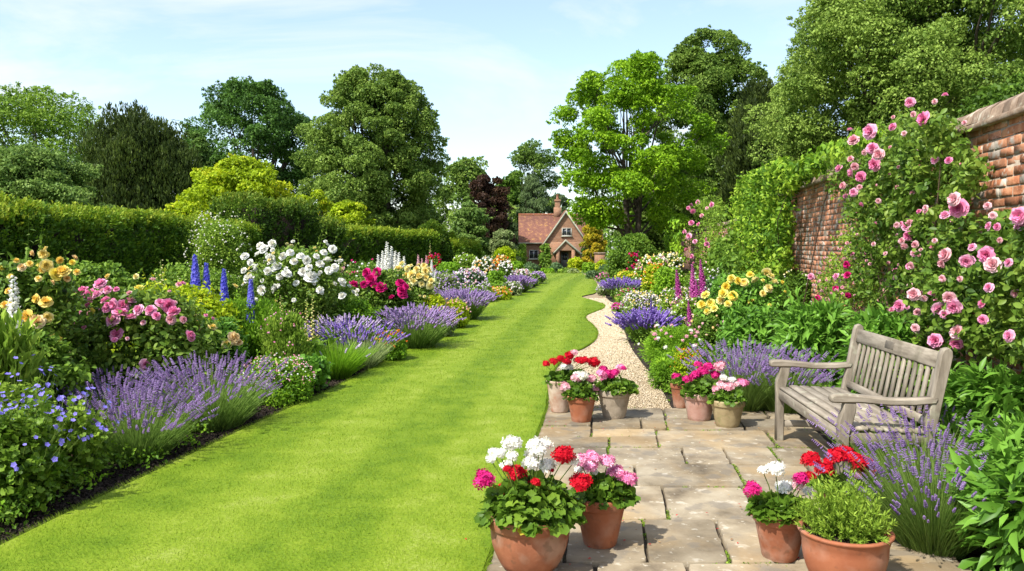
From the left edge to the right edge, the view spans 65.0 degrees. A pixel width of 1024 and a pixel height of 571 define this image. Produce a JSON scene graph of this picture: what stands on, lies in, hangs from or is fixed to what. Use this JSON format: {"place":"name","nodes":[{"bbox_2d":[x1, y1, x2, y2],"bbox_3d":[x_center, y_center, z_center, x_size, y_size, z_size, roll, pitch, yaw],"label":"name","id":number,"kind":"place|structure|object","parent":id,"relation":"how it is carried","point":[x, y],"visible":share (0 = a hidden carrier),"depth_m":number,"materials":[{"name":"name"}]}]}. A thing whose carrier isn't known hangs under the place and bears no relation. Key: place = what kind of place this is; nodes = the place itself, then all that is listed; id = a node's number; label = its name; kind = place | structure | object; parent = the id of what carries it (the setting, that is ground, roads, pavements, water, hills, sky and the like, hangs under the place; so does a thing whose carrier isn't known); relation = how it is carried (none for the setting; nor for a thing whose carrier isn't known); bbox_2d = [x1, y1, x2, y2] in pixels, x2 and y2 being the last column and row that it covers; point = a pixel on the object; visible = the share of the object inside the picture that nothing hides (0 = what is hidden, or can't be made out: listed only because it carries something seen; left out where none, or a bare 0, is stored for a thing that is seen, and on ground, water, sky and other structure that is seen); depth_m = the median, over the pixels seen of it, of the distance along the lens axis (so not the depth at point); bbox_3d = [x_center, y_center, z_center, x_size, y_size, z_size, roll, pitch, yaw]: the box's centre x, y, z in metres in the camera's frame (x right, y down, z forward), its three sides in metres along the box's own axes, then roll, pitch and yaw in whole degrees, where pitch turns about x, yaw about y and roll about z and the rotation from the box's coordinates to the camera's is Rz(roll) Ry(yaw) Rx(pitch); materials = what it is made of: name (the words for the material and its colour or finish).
{"place":"outdoors","nodes":[
{"label":"outdoors","id":0,"kind":"place"},
{"bbox_2d":[0,284,538,544],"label":"flower bed","id":1,"kind":"object","parent":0,"point":[104,470],"depth_m":5.69,"materials":[{"name":"soil"}]},
{"bbox_2d":[0,307,55,397],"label":"leafy plant","id":2,"kind":"object","parent":1,"relation":"on","point":[13,342],"visible":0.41,"depth_m":5.91,"materials":[{"name":"green plant"}]},
{"bbox_2d":[0,354,64,415],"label":"cranesbill","id":3,"kind":"object","parent":1,"relation":"on","point":[14,394],"visible":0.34,"depth_m":5.68,"materials":[{"name":"green plant"}]},
{"bbox_2d":[0,380,89,515],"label":"cranesbill","id":4,"kind":"object","parent":1,"relation":"on","point":[26,453],"visible":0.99,"depth_m":4.68,"materials":[{"name":"green plant"}]},
{"bbox_2d":[0,225,98,390],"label":"yellow rose","id":5,"kind":"object","parent":1,"relation":"on","point":[54,297],"visible":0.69,"depth_m":7.02,"materials":[{"name":"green plant"}]},
{"bbox_2d":[19,309,96,413],"bbox_3d":[-3.981,0.758,6.590,1.082,1.110,1.029,0,3,0],"label":"leafy mass","id":6,"kind":"object","parent":1,"relation":"on","point":[70,374],"visible":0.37,"depth_m":6.54,"materials":[{"name":"green plant"}]},
{"bbox_2d":[13,384,125,491],"bbox_3d":[-2.984,1.000,5.383,0.743,0.720,0.646,0,3,0],"label":"cranesbill","id":7,"kind":"object","parent":1,"relation":"on","point":[97,435],"visible":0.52,"depth_m":5.29,"materials":[{"name":"green plant"}]},
{"bbox_2d":[63,249,147,354],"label":"green shrub","id":8,"kind":"object","parent":1,"relation":"on","point":[89,274],"visible":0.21,"depth_m":10.51,"materials":[{"name":"green plant"}]},
{"bbox_2d":[55,365,191,430],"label":"lavender","id":9,"kind":"object","parent":1,"relation":"on","point":[115,381],"visible":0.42,"depth_m":6.81,"materials":[{"name":"purple plant"}]},
{"bbox_2d":[0,191,265,304],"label":"yew hedge","id":10,"kind":"object","parent":1,"relation":"on","point":[133,241],"visible":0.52,"depth_m":14.78,"materials":[{"name":"plant"}]},
{"bbox_2d":[39,378,236,463],"bbox_3d":[-2.791,1.009,6.021,1.258,0.585,1.303,0,3,0],"label":"lavender","id":11,"kind":"object","parent":1,"relation":"on","point":[142,428],"visible":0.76,"depth_m":5.97,"materials":[{"name":"purple plant"}]},
{"bbox_2d":[69,264,231,406],"bbox_3d":[-3.595,0.533,8.038,1.484,1.505,1.556,1,3,24],"label":"pink rose","id":12,"kind":"object","parent":1,"relation":"on","point":[158,325],"visible":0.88,"depth_m":7.65,"materials":[{"name":"green plant"}]},
{"bbox_2d":[104,268,248,363],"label":"gold leaf shrub","id":13,"kind":"object","parent":1,"relation":"on","point":[212,302],"visible":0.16,"depth_m":9.66,"materials":[{"name":"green plant"}]},
{"bbox_2d":[142,259,248,305],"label":"green shrub","id":14,"kind":"object","parent":1,"relation":"on","point":[175,271],"visible":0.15,"depth_m":12.87,"materials":[{"name":"green plant"}]},
{"bbox_2d":[118,350,298,432],"bbox_3d":[-2.683,0.913,7.047,1.464,0.677,1.588,0,3,0],"label":"lavender","id":15,"kind":"object","parent":1,"relation":"on","point":[237,411],"visible":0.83,"depth_m":6.93,"materials":[{"name":"purple plant"}]},
{"bbox_2d":[173,195,253,298],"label":"white flowering shrub","id":16,"kind":"object","parent":1,"relation":"on","point":[214,239],"visible":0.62,"depth_m":16.31,"materials":[{"name":"green plant"}]},
{"bbox_2d":[192,310,253,384],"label":"peach rose","id":17,"kind":"object","parent":1,"relation":"on","point":[229,331],"visible":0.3,"depth_m":8.59,"materials":[{"name":"green plant"}]},
{"bbox_2d":[224,289,290,361],"bbox_3d":[-3.339,0.587,10.253,1.289,1.128,1.235,0,3,0],"label":"fine leaf mound","id":18,"kind":"object","parent":1,"relation":"on","point":[259,308],"visible":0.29,"depth_m":9.97,"materials":[{"name":"green plant"}]},
{"bbox_2d":[206,190,322,265],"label":"hedge block","id":19,"kind":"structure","parent":1,"relation":"on","point":[280,221],"depth_m":24.93,"materials":[{"name":"plant"}]},
{"bbox_2d":[0,267,542,534],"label":"ground cover","id":20,"kind":"object","parent":1,"relation":"on","point":[15,506],"visible":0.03,"depth_m":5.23,"materials":[{"name":"green plant"}]},
{"bbox_2d":[231,349,315,408],"bbox_3d":[-2.382,0.943,8.185,0.787,0.606,0.836,0,3,0],"label":"sedum mound","id":21,"kind":"object","parent":1,"relation":"on","point":[298,381],"visible":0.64,"depth_m":7.98,"materials":[{"name":"green plant"}]},
{"bbox_2d":[254,305,312,361],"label":"loose perennial","id":22,"kind":"object","parent":1,"relation":"on","point":[286,333],"visible":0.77,"depth_m":9.19,"materials":[{"name":"green plant"}]},
{"bbox_2d":[237,229,357,339],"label":"white rose","id":23,"kind":"object","parent":1,"relation":"on","point":[274,276],"visible":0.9,"depth_m":11.74,"materials":[{"name":"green plant"}]},
{"bbox_2d":[288,352,332,391],"bbox_3d":[-2.211,0.950,8.659,0.571,0.493,0.559,0,3,0],"label":"lady mantle","id":24,"kind":"object","parent":1,"relation":"on","point":[320,367],"visible":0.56,"depth_m":8.60,"materials":[{"name":"green plant"}]},
{"bbox_2d":[311,213,348,273],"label":"hedge block","id":25,"kind":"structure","parent":1,"relation":"on","point":[333,227],"depth_m":27.55,"materials":[{"name":"plant"}]},
{"bbox_2d":[306,335,380,380],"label":"feather grass","id":26,"kind":"object","parent":1,"relation":"on","point":[347,358],"depth_m":9.53,"materials":[{"name":"green plant"}]},
{"bbox_2d":[325,199,385,238],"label":"golden shrub","id":27,"kind":"object","parent":1,"relation":"on","point":[353,212],"visible":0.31,"depth_m":37.44,"materials":[{"name":"yellow plant"}]},
{"bbox_2d":[328,291,384,343],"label":"green shrub","id":28,"kind":"object","parent":1,"relation":"on","point":[360,306],"visible":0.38,"depth_m":12.15,"materials":[{"name":"green plant"}]},
{"bbox_2d":[308,317,410,369],"bbox_3d":[-1.989,0.747,10.505,1.415,0.663,1.300,0,3,0],"label":"catmint","id":29,"kind":"object","parent":1,"relation":"on","point":[375,359],"visible":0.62,"depth_m":10.43,"materials":[{"name":"purple plant"}]},
{"bbox_2d":[338,259,416,325],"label":"magenta rose","id":30,"kind":"object","parent":1,"relation":"on","point":[386,289],"visible":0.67,"depth_m":13.29,"materials":[{"name":"green plant"}]},
{"bbox_2d":[338,223,442,274],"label":"beech hedge","id":31,"kind":"object","parent":1,"relation":"on","point":[411,245],"visible":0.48,"depth_m":33.64,"materials":[{"name":"plant"}]},
{"bbox_2d":[390,261,434,318],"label":"cream rose","id":32,"kind":"object","parent":1,"relation":"on","point":[420,279],"visible":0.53,"depth_m":14.90,"materials":[{"name":"beige plant"}]},
{"bbox_2d":[362,302,466,348],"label":"lavender","id":33,"kind":"object","parent":1,"relation":"on","point":[422,332],"visible":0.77,"depth_m":12.19,"materials":[{"name":"purple plant"}]},
{"bbox_2d":[417,218,453,263],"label":"topiary dome","id":34,"kind":"structure","parent":1,"relation":"on","point":[446,247],"depth_m":38.39,"materials":[{"name":"plant"}]},
{"bbox_2d":[436,287,502,319],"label":"lavender","id":35,"kind":"object","parent":1,"relation":"on","point":[477,301],"visible":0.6,"depth_m":16.85,"materials":[{"name":"purple plant"}]},
{"bbox_2d":[0,271,605,570],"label":"lawn","id":36,"kind":"structure","parent":0,"point":[380,483],"depth_m":5.40,"materials":[{"name":"plant"}]},
{"bbox_2d":[0,0,1019,259],"label":"sky","id":37,"kind":"structure","parent":0,"point":[494,72],"materials":[{"name":"blue"}]},
{"bbox_2d":[548,298,670,408],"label":"gravel","id":38,"kind":"structure","parent":0,"point":[610,344],"depth_m":11.44,"materials":[{"name":"beige gravel"}]},
{"bbox_2d":[606,295,730,407],"bbox_3d":[4.941,0.139,34.205,6.528,0.527,53.340,0,3,9],"label":"flower bed","id":39,"kind":"object","parent":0,"point":[631,343],"visible":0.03,"depth_m":11.84,"materials":[{"name":"soil"}]},
{"bbox_2d":[604,232,657,276],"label":"round shrub","id":40,"kind":"object","parent":39,"relation":"on","point":[617,260],"visible":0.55,"depth_m":32.50,"materials":[{"name":"green plant"}]},
{"bbox_2d":[545,49,731,237],"bbox_3d":[5.422,-5.162,35.653,8.542,10.222,6.757,-2,4,-36],"label":"maple tree","id":41,"kind":"object","parent":39,"relation":"on","point":[642,87],"visible":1,"depth_m":34.38,"materials":[{"name":"green plant"}]},
{"bbox_2d":[604,306,684,342],"bbox_3d":[2.268,0.639,13.272,1.277,0.604,1.261,2,3,32],"label":"salvia","id":42,"kind":"object","parent":39,"relation":"on","point":[623,322],"visible":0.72,"depth_m":13.03,"materials":[{"name":"purple plant"}]},
{"bbox_2d":[646,351,687,393],"bbox_3d":[1.779,0.966,8.956,0.597,0.501,0.930,0,3,0],"label":"feathery mound","id":43,"kind":"object","parent":39,"relation":"on","point":[660,368],"visible":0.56,"depth_m":8.74,"materials":[{"name":"green plant"}]},
{"bbox_2d":[649,266,685,300],"bbox_3d":[3.771,0.096,19.568,0.974,1.152,0.989,0,3,0],"label":"green mound","id":44,"kind":"object","parent":39,"relation":"on","point":[664,277],"visible":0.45,"depth_m":19.34,"materials":[{"name":"green plant"}]},
{"bbox_2d":[637,321,714,365],"bbox_3d":[2.011,0.806,10.291,0.937,0.682,1.313,-1,3,-25],"label":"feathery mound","id":45,"kind":"object","parent":39,"relation":"on","point":[666,340],"visible":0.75,"depth_m":10.01,"materials":[{"name":"green plant"}]},
{"bbox_2d":[678,195,729,276],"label":"rambling rose","id":46,"kind":"object","parent":39,"relation":"on","point":[712,207],"visible":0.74,"depth_m":26.56,"materials":[{"name":"green plant"}]},
{"bbox_2d":[685,309,724,355],"bbox_3d":[2.666,0.689,11.026,0.708,0.750,0.746,-2,3,-34],"label":"green mound","id":47,"kind":"object","parent":39,"relation":"on","point":[708,326],"visible":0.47,"depth_m":10.84,"materials":[{"name":"green plant"}]},
{"bbox_2d":[594,269,837,400],"bbox_3d":[5.748,0.024,31.667,5.605,1.268,48.035,0,3,7],"label":"ground cover","id":48,"kind":"object","parent":39,"relation":"on","point":[687,280],"visible":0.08,"depth_m":19.70,"materials":[{"name":"green plant"}]},
{"bbox_2d":[696,230,747,277],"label":"shrub","id":49,"kind":"object","parent":39,"relation":"on","point":[725,254],"visible":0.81,"depth_m":17.37,"materials":[{"name":"green plant"}]},
{"bbox_2d":[693,260,789,322],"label":"yellow rose","id":50,"kind":"object","parent":39,"relation":"on","point":[747,290],"visible":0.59,"depth_m":11.15,"materials":[{"name":"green plant"}]},
{"bbox_2d":[667,334,819,411],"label":"lavender","id":51,"kind":"object","parent":39,"relation":"on","point":[755,403],"visible":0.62,"depth_m":7.57,"materials":[{"name":"purple plant"}]},
{"bbox_2d":[711,293,782,378],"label":"broad leaf plant","id":52,"kind":"object","parent":39,"relation":"on","point":[740,323],"visible":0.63,"depth_m":9.49,"materials":[{"name":"green plant"}]},
{"bbox_2d":[780,264,811,306],"bbox_3d":[4.711,0.307,13.242,0.868,1.341,0.894,0,3,0],"label":"green mound","id":53,"kind":"object","parent":39,"relation":"on","point":[792,281],"visible":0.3,"depth_m":13.05,"materials":[{"name":"green plant"}]},
{"bbox_2d":[765,282,859,386],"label":"broad leaf plant","id":54,"kind":"object","parent":39,"relation":"on","point":[815,326],"visible":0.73,"depth_m":8.37,"materials":[{"name":"green plant"}]},
{"bbox_2d":[807,217,885,322],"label":"rambling rose","id":55,"kind":"object","parent":39,"relation":"on","point":[843,295],"visible":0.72,"depth_m":9.94,"materials":[{"name":"green plant"}]},
{"bbox_2d":[843,214,936,347],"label":"climbing rose","id":56,"kind":"object","parent":39,"relation":"on","point":[899,278],"visible":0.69,"depth_m":7.89,"materials":[{"name":"green plant"}]},
{"bbox_2d":[487,408,971,570],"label":"paving","id":57,"kind":"structure","parent":0,"point":[687,536],"depth_m":5.31,"materials":[{"name":"stone"}]},
{"bbox_2d":[472,434,592,570],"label":"potted geranium","id":58,"kind":"object","parent":57,"relation":"on","point":[530,518],"visible":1,"depth_m":3.81,"materials":[{"name":"plant"}]},
{"bbox_2d":[541,349,600,412],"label":"potted geranium","id":59,"kind":"object","parent":57,"relation":"on","point":[554,380],"visible":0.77,"depth_m":7.55,"materials":[{"name":"plant"}]},
{"bbox_2d":[560,370,599,422],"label":"potted geranium","id":60,"kind":"object","parent":57,"relation":"on","point":[580,395],"visible":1,"depth_m":7.10,"materials":[{"name":"plant"}]},
{"bbox_2d":[570,449,640,548],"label":"potted geranium","id":61,"kind":"object","parent":57,"relation":"on","point":[608,496],"visible":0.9,"depth_m":4.14,"materials":[{"name":"plant"}]},
{"bbox_2d":[595,363,638,418],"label":"potted geranium","id":62,"kind":"object","parent":57,"relation":"on","point":[614,393],"visible":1,"depth_m":7.24,"materials":[{"name":"plant"}]},
{"bbox_2d":[680,360,726,420],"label":"potted geranium","id":63,"kind":"object","parent":57,"relation":"on","point":[695,391],"visible":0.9,"depth_m":7.15,"materials":[{"name":"plant"}]},
{"bbox_2d":[706,374,749,427],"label":"potted geranium","id":64,"kind":"object","parent":57,"relation":"on","point":[726,401],"visible":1,"depth_m":6.90,"materials":[{"name":"plant"}]},
{"bbox_2d":[742,461,816,562],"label":"potted geranium","id":65,"kind":"object","parent":57,"relation":"on","point":[775,516],"visible":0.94,"depth_m":3.97,"materials":[{"name":"plant"}]},
{"bbox_2d":[717,344,842,414],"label":"lavender","id":66,"kind":"object","parent":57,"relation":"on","point":[820,379],"visible":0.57,"depth_m":7.51,"materials":[{"name":"purple plant"}]},
{"bbox_2d":[799,444,883,503],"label":"potted geranium","id":67,"kind":"object","parent":57,"relation":"on","point":[839,453],"visible":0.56,"depth_m":4.41,"materials":[{"name":"plant"}]},
{"bbox_2d":[792,469,899,570],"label":"potted herb","id":68,"kind":"object","parent":57,"relation":"on","point":[840,530],"visible":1,"depth_m":3.67,"materials":[{"name":"plant"}]},
{"bbox_2d":[769,324,952,474],"bbox_3d":[2.389,0.815,5.726,0.727,0.945,1.556,0,3,4],"label":"garden bench","id":69,"kind":"object","parent":57,"relation":"on","point":[820,404],"visible":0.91,"depth_m":5.50,"materials":[{"name":"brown wood"}]},
{"bbox_2d":[799,414,1002,570],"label":"flower bed","id":70,"kind":"object","parent":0,"point":[975,553],"visible":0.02,"depth_m":4.29,"materials":[{"name":"soil"}]},
{"bbox_2d":[834,302,923,393],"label":"broad leaf plant","id":71,"kind":"object","parent":70,"relation":"on","point":[881,320],"visible":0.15,"depth_m":6.93,"materials":[{"name":"green plant"}]},
{"bbox_2d":[807,403,1000,494],"bbox_3d":[2.426,1.038,4.789,1.236,0.651,1.278,0,3,0],"label":"lavender","id":72,"kind":"object","parent":70,"relation":"on","point":[876,447],"visible":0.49,"depth_m":4.79,"materials":[{"name":"purple plant"}]},
{"bbox_2d":[856,336,958,446],"bbox_3d":[3.153,0.840,6.379,0.896,0.933,0.672,0,3,0],"label":"leafy mass","id":73,"kind":"object","parent":70,"relation":"on","point":[916,341],"visible":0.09,"depth_m":6.22,"materials":[{"name":"green plant"}]},
{"bbox_2d":[821,92,995,349],"bbox_3d":[3.886,-0.306,8.431,0.657,2.990,5.662,1,3,10],"label":"climbing rose","id":74,"kind":"object","parent":70,"relation":"on","point":[901,178],"visible":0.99,"depth_m":7.24,"materials":[{"name":"green plant"}]},
{"bbox_2d":[812,428,1021,559],"bbox_3d":[2.186,1.085,4.185,1.190,0.617,1.189,1,3,22],"label":"lavender","id":75,"kind":"object","parent":70,"relation":"on","point":[924,525],"visible":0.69,"depth_m":4.10,"materials":[{"name":"purple plant"}]},
{"bbox_2d":[901,192,1023,370],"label":"climbing rose","id":76,"kind":"object","parent":70,"relation":"on","point":[964,309],"visible":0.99,"depth_m":5.53,"materials":[{"name":"green plant"}]},
{"bbox_2d":[919,356,1023,450],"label":"broad leaf plant","id":77,"kind":"object","parent":70,"relation":"on","point":[973,387],"visible":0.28,"depth_m":5.17,"materials":[{"name":"green plant"}]},
{"bbox_2d":[936,418,1023,570],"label":"broad leaf plant","id":78,"kind":"object","parent":70,"relation":"on","point":[1000,478],"visible":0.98,"depth_m":3.75,"materials":[{"name":"green plant"}]},
{"bbox_2d":[954,392,1023,460],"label":"broad leaf plant","id":79,"kind":"object","parent":70,"relation":"on","point":[1006,420],"visible":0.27,"depth_m":4.53,"materials":[{"name":"green plant"}]},
{"bbox_3d":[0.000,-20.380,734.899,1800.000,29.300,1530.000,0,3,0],"label":"ground","id":80,"kind":"structure","parent":0,"visible":0},
{"bbox_2d":[0,81,104,171],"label":"broadleaf tree","id":81,"kind":"object","parent":80,"relation":"on","point":[29,113],"visible":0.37,"depth_m":63.70,"materials":[{"name":"green plant"}]},
{"bbox_2d":[0,142,123,209],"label":"broadleaf tree","id":82,"kind":"object","parent":80,"relation":"on","point":[38,173],"visible":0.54,"depth_m":25.84,"materials":[{"name":"green plant"}]},
{"bbox_2d":[68,99,206,215],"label":"yew tree","id":83,"kind":"object","parent":80,"relation":"on","point":[144,161],"visible":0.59,"depth_m":40.14,"materials":[{"name":"green plant"}]},
{"bbox_2d":[163,152,317,218],"bbox_3d":[-10.687,-2.466,31.012,5.310,5.229,5.932,2,4,40],"label":"maple tree","id":84,"kind":"object","parent":80,"relation":"on","point":[234,173],"visible":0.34,"depth_m":29.62,"materials":[{"name":"plant"}]},
{"bbox_2d":[179,75,336,195],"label":"oak tree","id":85,"kind":"object","parent":80,"relation":"on","point":[268,141],"visible":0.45,"depth_m":53.35,"materials":[{"name":"green plant"}]},
{"bbox_2d":[289,62,451,229],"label":"lime tree","id":86,"kind":"object","parent":80,"relation":"on","point":[392,112],"visible":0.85,"depth_m":45.74,"materials":[{"name":"green plant"}]},
{"bbox_2d":[448,200,492,258],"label":"broadleaf tree","id":87,"kind":"object","parent":80,"relation":"on","point":[472,217],"visible":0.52,"depth_m":65.18,"materials":[{"name":"green plant"}]},
{"bbox_2d":[431,156,518,234],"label":"broadleaf tree","id":88,"kind":"object","parent":80,"relation":"on","point":[464,172],"visible":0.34,"depth_m":109.52,"materials":[{"name":"green plant"}]},
{"bbox_2d":[469,174,517,243],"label":"copper beech","id":89,"kind":"object","parent":80,"relation":"on","point":[498,200],"visible":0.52,"depth_m":94.60,"materials":[{"name":"brown plant"}]},
{"bbox_2d":[510,173,549,250],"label":"conifer","id":90,"kind":"object","parent":80,"relation":"on","point":[531,203],"visible":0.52,"depth_m":111.14,"materials":[{"name":"green plant"}]},
{"bbox_2d":[507,138,563,222],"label":"broadleaf tree","id":91,"kind":"object","parent":80,"relation":"on","point":[531,155],"visible":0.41,"depth_m":126.10,"materials":[{"name":"green plant"}]},
{"bbox_2d":[518,195,602,268],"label":"cottage","id":92,"kind":"structure","parent":80,"relation":"on","point":[562,234],"depth_m":100.75,"materials":[{"name":"brick"}]},
{"bbox_2d":[578,224,606,263],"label":"broadleaf tree","id":93,"kind":"object","parent":80,"relation":"on","point":[593,241],"visible":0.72,"depth_m":65.45,"materials":[{"name":"yellow plant"}]},
{"bbox_2d":[638,24,772,233],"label":"lime tree","id":94,"kind":"object","parent":80,"relation":"on","point":[711,76],"visible":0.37,"depth_m":47.76,"materials":[{"name":"green plant"}]},
{"bbox_2d":[712,74,786,221],"bbox_3d":[12.155,-5.241,39.701,4.810,10.430,5.450,-2,4,-37],"label":"tree","id":95,"kind":"object","parent":80,"relation":"on","point":[737,161],"visible":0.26,"depth_m":39.03,"materials":[{"name":"green plant"}]},
{"bbox_2d":[680,92,1023,373],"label":"garden wall","id":96,"kind":"structure","parent":80,"relation":"on","point":[995,134],"depth_m":6.77,"materials":[{"name":"brick"}]},
{"bbox_2d":[660,216,689,263],"bbox_3d":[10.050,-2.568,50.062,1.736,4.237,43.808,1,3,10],"label":"ivy column","id":97,"kind":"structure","parent":96,"relation":"attached to","point":[675,235],"depth_m":33.13,"materials":[{"name":"green plant"}]},
{"bbox_2d":[722,153,826,291],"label":"climbing vine","id":98,"kind":"object","parent":96,"relation":"attached to","point":[757,215],"visible":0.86,"depth_m":14.67,"materials":[{"name":"green plant"}]},
{"bbox_2d":[797,119,886,304],"bbox_3d":[4.440,-0.545,11.296,0.718,3.173,5.519,0,3,10],"label":"climbing vine","id":99,"kind":"object","parent":96,"relation":"attached to","point":[841,145],"visible":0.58,"depth_m":10.32,"materials":[{"name":"green plant"}]},
{"bbox_2d":[741,0,1023,169],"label":"lime tree","id":100,"kind":"object","parent":80,"relation":"on","point":[935,51],"visible":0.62,"depth_m":24.64,"materials":[{"name":"green plant"}]},
{"bbox_2d":[955,68,1023,117],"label":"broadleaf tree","id":101,"kind":"object","parent":80,"relation":"on","point":[994,94],"visible":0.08,"depth_m":20.15,"materials":[{"name":"green plant"}]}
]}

